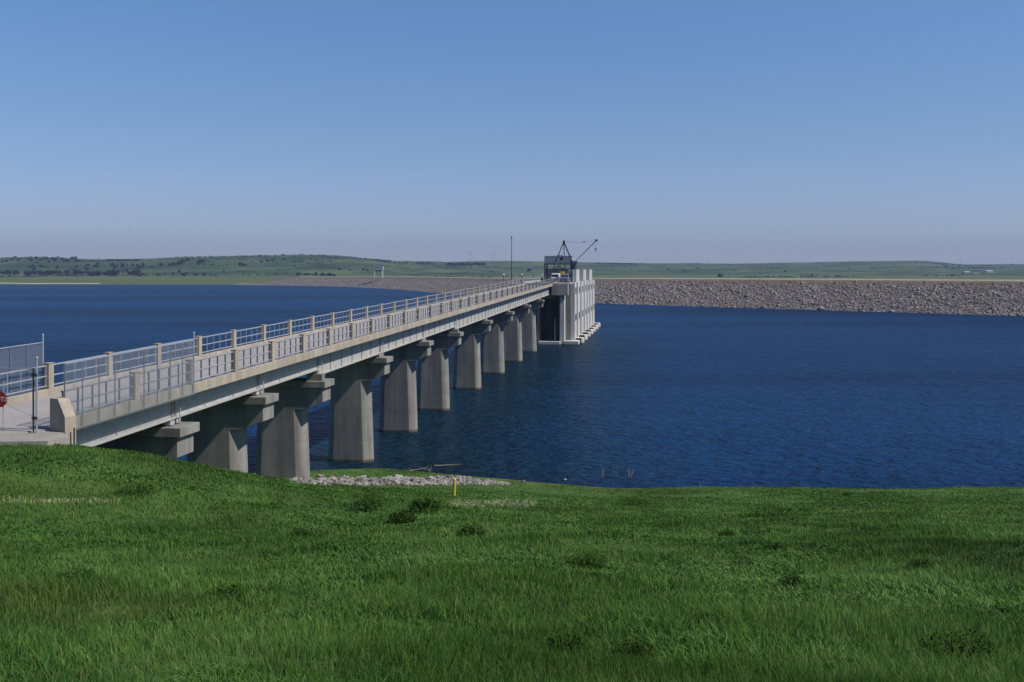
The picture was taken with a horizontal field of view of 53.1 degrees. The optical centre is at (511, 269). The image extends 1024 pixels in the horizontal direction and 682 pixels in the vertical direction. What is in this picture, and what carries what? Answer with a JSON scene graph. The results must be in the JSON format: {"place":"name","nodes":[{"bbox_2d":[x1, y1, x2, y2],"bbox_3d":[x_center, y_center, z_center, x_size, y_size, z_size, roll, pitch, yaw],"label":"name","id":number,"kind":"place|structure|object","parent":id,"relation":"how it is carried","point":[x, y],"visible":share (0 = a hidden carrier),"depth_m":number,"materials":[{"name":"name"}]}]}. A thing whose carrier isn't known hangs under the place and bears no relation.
{"place":"outdoors","nodes":[
{"label":"outdoors","id":0,"kind":"place"},
{"bbox_2d":[0,429,50,434],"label":"road","id":1,"kind":"structure","parent":0,"point":[10,431],"depth_m":36.27,"materials":[{"name":"concrete"}]},
{"bbox_2d":[0,431,69,445],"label":"pavement","id":2,"kind":"structure","parent":0,"point":[47,438],"depth_m":34.97,"materials":[{"name":"concrete"}]},
{"bbox_2d":[0,381,6,430],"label":"stop sign","id":3,"kind":"object","parent":2,"relation":"on","point":[3,399],"visible":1,"depth_m":36.24,"materials":[{"name":"red metal"}]},
{"bbox_2d":[16,283,99,283],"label":"beach","id":4,"kind":"structure","parent":0,"point":[57,283],"depth_m":1083.24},
{"bbox_2d":[0,285,1023,488],"bbox_3d":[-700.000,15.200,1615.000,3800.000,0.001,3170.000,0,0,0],"label":"lake water","id":5,"kind":"structure","parent":0,"point":[680,396],"depth_m":131.35,"materials":[{"name":"blue liquid"}]},
{"bbox_2d":[509,270,599,344],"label":"intake tower","id":6,"kind":"structure","parent":5,"relation":"in","point":[565,314],"depth_m":215.87,"materials":[{"name":"concrete"}]},
{"bbox_2d":[551,273,560,281],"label":"utility van","id":7,"kind":"object","parent":6,"relation":"on","point":[555,275],"visible":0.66,"depth_m":211.47,"materials":[{"name":"white paint"}]},
{"bbox_2d":[544,255,573,281],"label":"hoist house","id":8,"kind":"structure","parent":6,"relation":"on","point":[561,260],"depth_m":223.29,"materials":[{"name":"metal"}]},
{"bbox_2d":[548,269,569,281],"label":"control cabin","id":9,"kind":"object","parent":6,"relation":"on","point":[549,273],"visible":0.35,"depth_m":229.64,"materials":[{"name":"metal"}]},
{"bbox_2d":[560,274,569,281],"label":"pickup truck","id":10,"kind":"object","parent":6,"relation":"on","point":[566,276],"visible":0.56,"depth_m":213.37,"materials":[{"name":"blue paint"}]},
{"bbox_2d":[549,239,597,278],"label":"derrick crane","id":11,"kind":"object","parent":6,"relation":"on","point":[574,265],"visible":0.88,"depth_m":220.99,"materials":[{"name":"metal"}]},
{"bbox_2d":[0,442,1023,681],"bbox_3d":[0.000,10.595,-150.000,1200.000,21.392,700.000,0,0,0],"label":"ground","id":12,"kind":"structure","parent":0,"point":[107,507],"depth_m":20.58,"materials":[{"name":"green plant"}]},
{"bbox_2d":[50,397,75,445],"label":"wing wall","id":13,"kind":"structure","parent":12,"relation":"on","point":[62,416],"depth_m":36.41,"materials":[{"name":"concrete"}]},
{"bbox_2d":[73,427,74,443],"bbox_3d":[-15.520,5.875,36.300,0.055,0.610,0.055,0,0,-22],"label":"survey post","id":14,"kind":"object","parent":12,"relation":"on","point":[74,435],"visible":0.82,"depth_m":36.28,"materials":[{"name":"metal"}]},
{"bbox_2d":[53,564,96,584],"bbox_3d":[-5.662,3.986,13.248,0.613,0.330,0.496,0,0,0],"label":"weed clump","id":15,"kind":"object","parent":12,"relation":"on","point":[76,572],"visible":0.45,"depth_m":13.28,"materials":[{"name":"green plant"}]},
{"bbox_2d":[114,482,156,495],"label":"weed clump","id":16,"kind":"object","parent":12,"relation":"on","point":[137,486],"visible":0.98,"depth_m":29.02,"materials":[{"name":"green plant"}]},
{"bbox_2d":[203,582,247,599],"bbox_3d":[-3.424,3.874,12.249,0.530,0.262,0.449,0,0,0],"label":"weed clump","id":17,"kind":"object","parent":12,"relation":"on","point":[231,590],"visible":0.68,"depth_m":12.29,"materials":[{"name":"green plant"}]},
{"bbox_2d":[0,278,551,477],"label":"access bridge","id":18,"kind":"structure","parent":12,"relation":"on","point":[240,389],"depth_m":66.22,"materials":[{"name":"concrete"}]},
{"bbox_2d":[0,356,37,432],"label":"swing gate","id":19,"kind":"structure","parent":18,"relation":"attached to","point":[32,398],"depth_m":36.08,"materials":[{"name":"metal"}]},
{"bbox_2d":[0,334,43,395],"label":"chain link fence","id":20,"kind":"object","parent":18,"relation":"attached to","point":[26,363],"visible":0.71,"depth_m":44.30,"materials":[{"name":"metal"}]},
{"bbox_2d":[64,332,194,429],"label":"chain link fence","id":21,"kind":"object","parent":18,"relation":"attached to","point":[129,380],"visible":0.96,"depth_m":41.22,"materials":[{"name":"metal"}]},
{"bbox_2d":[510,236,512,279],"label":"radio mast","id":22,"kind":"object","parent":18,"relation":"on","point":[511,261],"visible":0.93,"depth_m":190.43,"materials":[{"name":"metal"}]},
{"bbox_2d":[290,477,301,481],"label":"shore rock","id":23,"kind":"object","parent":12,"relation":"on","point":[297,478],"visible":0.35,"depth_m":56.55,"materials":[{"name":"grey stone"}]},
{"bbox_2d":[288,527,312,537],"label":"weed clump","id":24,"kind":"object","parent":12,"relation":"on","point":[301,531],"visible":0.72,"depth_m":23.11,"materials":[{"name":"green plant"}]},
{"bbox_2d":[349,495,383,510],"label":"weed clump","id":25,"kind":"object","parent":12,"relation":"on","point":[366,501],"visible":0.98,"depth_m":30.85,"materials":[{"name":"green plant"}]},
{"bbox_2d":[379,480,388,484],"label":"shore rock","id":26,"kind":"object","parent":12,"relation":"on","point":[384,482],"visible":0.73,"depth_m":64.75,"materials":[{"name":"grey stone"}]},
{"bbox_2d":[383,476,393,480],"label":"shore rock","id":27,"kind":"object","parent":12,"relation":"on","point":[388,478],"visible":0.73,"depth_m":66.89,"materials":[{"name":"grey stone"}]},
{"bbox_2d":[288,477,509,485],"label":"gravel","id":28,"kind":"structure","parent":12,"relation":"on","point":[435,479],"depth_m":67.86,"materials":[{"name":"grey gravel"}]},
{"bbox_2d":[387,507,417,523],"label":"weed clump","id":29,"kind":"object","parent":12,"relation":"on","point":[395,516],"visible":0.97,"depth_m":28.38,"materials":[{"name":"green plant"}]},
{"bbox_2d":[410,477,418,481],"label":"shore rock","id":30,"kind":"object","parent":12,"relation":"on","point":[413,479],"visible":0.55,"depth_m":67.39,"materials":[{"name":"grey stone"}]},
{"bbox_2d":[407,494,440,513],"bbox_3d":[-2.673,7.119,31.166,1.074,0.649,0.938,0,0,0],"label":"weed clump","id":31,"kind":"object","parent":12,"relation":"on","point":[424,505],"visible":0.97,"depth_m":31.14,"materials":[{"name":"green plant"}]},
{"bbox_2d":[453,479,455,495],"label":"marker post","id":32,"kind":"object","parent":12,"relation":"on","point":[454,487],"visible":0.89,"depth_m":54.89,"materials":[{"name":"yellow paint"}]},
{"bbox_2d":[454,522,487,537],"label":"weed clump","id":33,"kind":"object","parent":12,"relation":"on","point":[471,528],"visible":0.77,"depth_m":22.94,"materials":[{"name":"green plant"}]},
{"bbox_2d":[539,630,592,655],"bbox_3d":[0.432,2.995,8.151,0.433,0.258,0.369,0,0,0],"label":"weed clump","id":34,"kind":"object","parent":12,"relation":"on","point":[573,640],"visible":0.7,"depth_m":8.17,"materials":[{"name":"green plant"}]},
{"bbox_2d":[566,550,607,567],"bbox_3d":[1.298,5.016,17.695,0.750,0.309,0.630,0,0,0],"label":"weed clump","id":35,"kind":"object","parent":12,"relation":"on","point":[586,557],"visible":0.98,"depth_m":17.72,"materials":[{"name":"green plant"}]},
{"bbox_2d":[615,495,647,505],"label":"weed clump","id":36,"kind":"object","parent":12,"relation":"on","point":[626,498],"visible":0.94,"depth_m":52.02,"materials":[{"name":"green plant"}]},
{"bbox_2d":[612,637,656,660],"bbox_3d":[0.964,3.017,8.053,0.380,0.241,0.316,0,0,0],"label":"weed clump","id":37,"kind":"object","parent":12,"relation":"on","point":[638,648],"visible":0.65,"depth_m":8.07,"materials":[{"name":"green plant"}]},
{"bbox_2d":[718,528,734,536],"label":"weed clump","id":38,"kind":"object","parent":12,"relation":"on","point":[726,533],"visible":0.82,"depth_m":25.13,"materials":[{"name":"green plant"}]},
{"bbox_2d":[748,504,794,517],"bbox_3d":[9.065,8.456,35.788,1.665,0.473,1.377,0,0,0],"label":"weed clump","id":39,"kind":"object","parent":12,"relation":"on","point":[776,512],"visible":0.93,"depth_m":35.90,"materials":[{"name":"green plant"}]},
{"bbox_2d":[766,541,783,549],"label":"weed clump","id":40,"kind":"object","parent":12,"relation":"on","point":[774,546],"visible":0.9,"depth_m":19.55,"materials":[{"name":"green plant"}]},
{"bbox_2d":[778,572,805,585],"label":"weed clump","id":41,"kind":"object","parent":12,"relation":"on","point":[794,578],"visible":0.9,"depth_m":14.15,"materials":[{"name":"green plant"}]},
{"bbox_2d":[905,556,934,568],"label":"weed clump","id":42,"kind":"object","parent":12,"relation":"on","point":[923,559],"visible":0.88,"depth_m":16.85,"materials":[{"name":"green plant"}]},
{"bbox_2d":[913,625,1000,663],"bbox_3d":[3.820,3.229,8.805,0.734,0.316,0.582,0,0,0],"label":"weed clump","id":43,"kind":"object","parent":12,"relation":"on","point":[964,641],"visible":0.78,"depth_m":8.83,"materials":[{"name":"green plant"}]},
{"bbox_2d":[0,255,1023,284],"bbox_3d":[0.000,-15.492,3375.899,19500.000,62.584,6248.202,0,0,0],"label":"hills","id":44,"kind":"structure","parent":0,"point":[857,270],"depth_m":2246.22,"materials":[{"name":"green plant"}]},
{"bbox_2d":[0,254,1005,277],"bbox_3d":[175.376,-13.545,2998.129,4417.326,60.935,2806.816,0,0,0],"label":"scrub","id":45,"kind":"object","parent":44,"relation":"on","point":[400,263],"visible":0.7,"depth_m":2500.52,"materials":[{"name":"green plant"}]},
{"bbox_2d":[0,0,1023,263],"label":"sky","id":46,"kind":"structure","parent":0,"point":[653,131],"materials":[{"name":"blue"}]},
{"label":"lake bed","id":47,"kind":"structure","parent":0,"visible":0},
{"bbox_2d":[230,276,1023,315],"bbox_3d":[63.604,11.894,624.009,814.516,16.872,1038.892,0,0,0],"label":"embankment dam","id":48,"kind":"structure","parent":47,"relation":"on","point":[973,296],"depth_m":418.87,"materials":[{"name":"grey stone"}]},
{"bbox_2d":[373,266,383,277],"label":"hoist gantry","id":49,"kind":"object","parent":48,"relation":"on","point":[378,268],"visible":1,"depth_m":905.00,"materials":[{"name":"white metal"}]}
]}

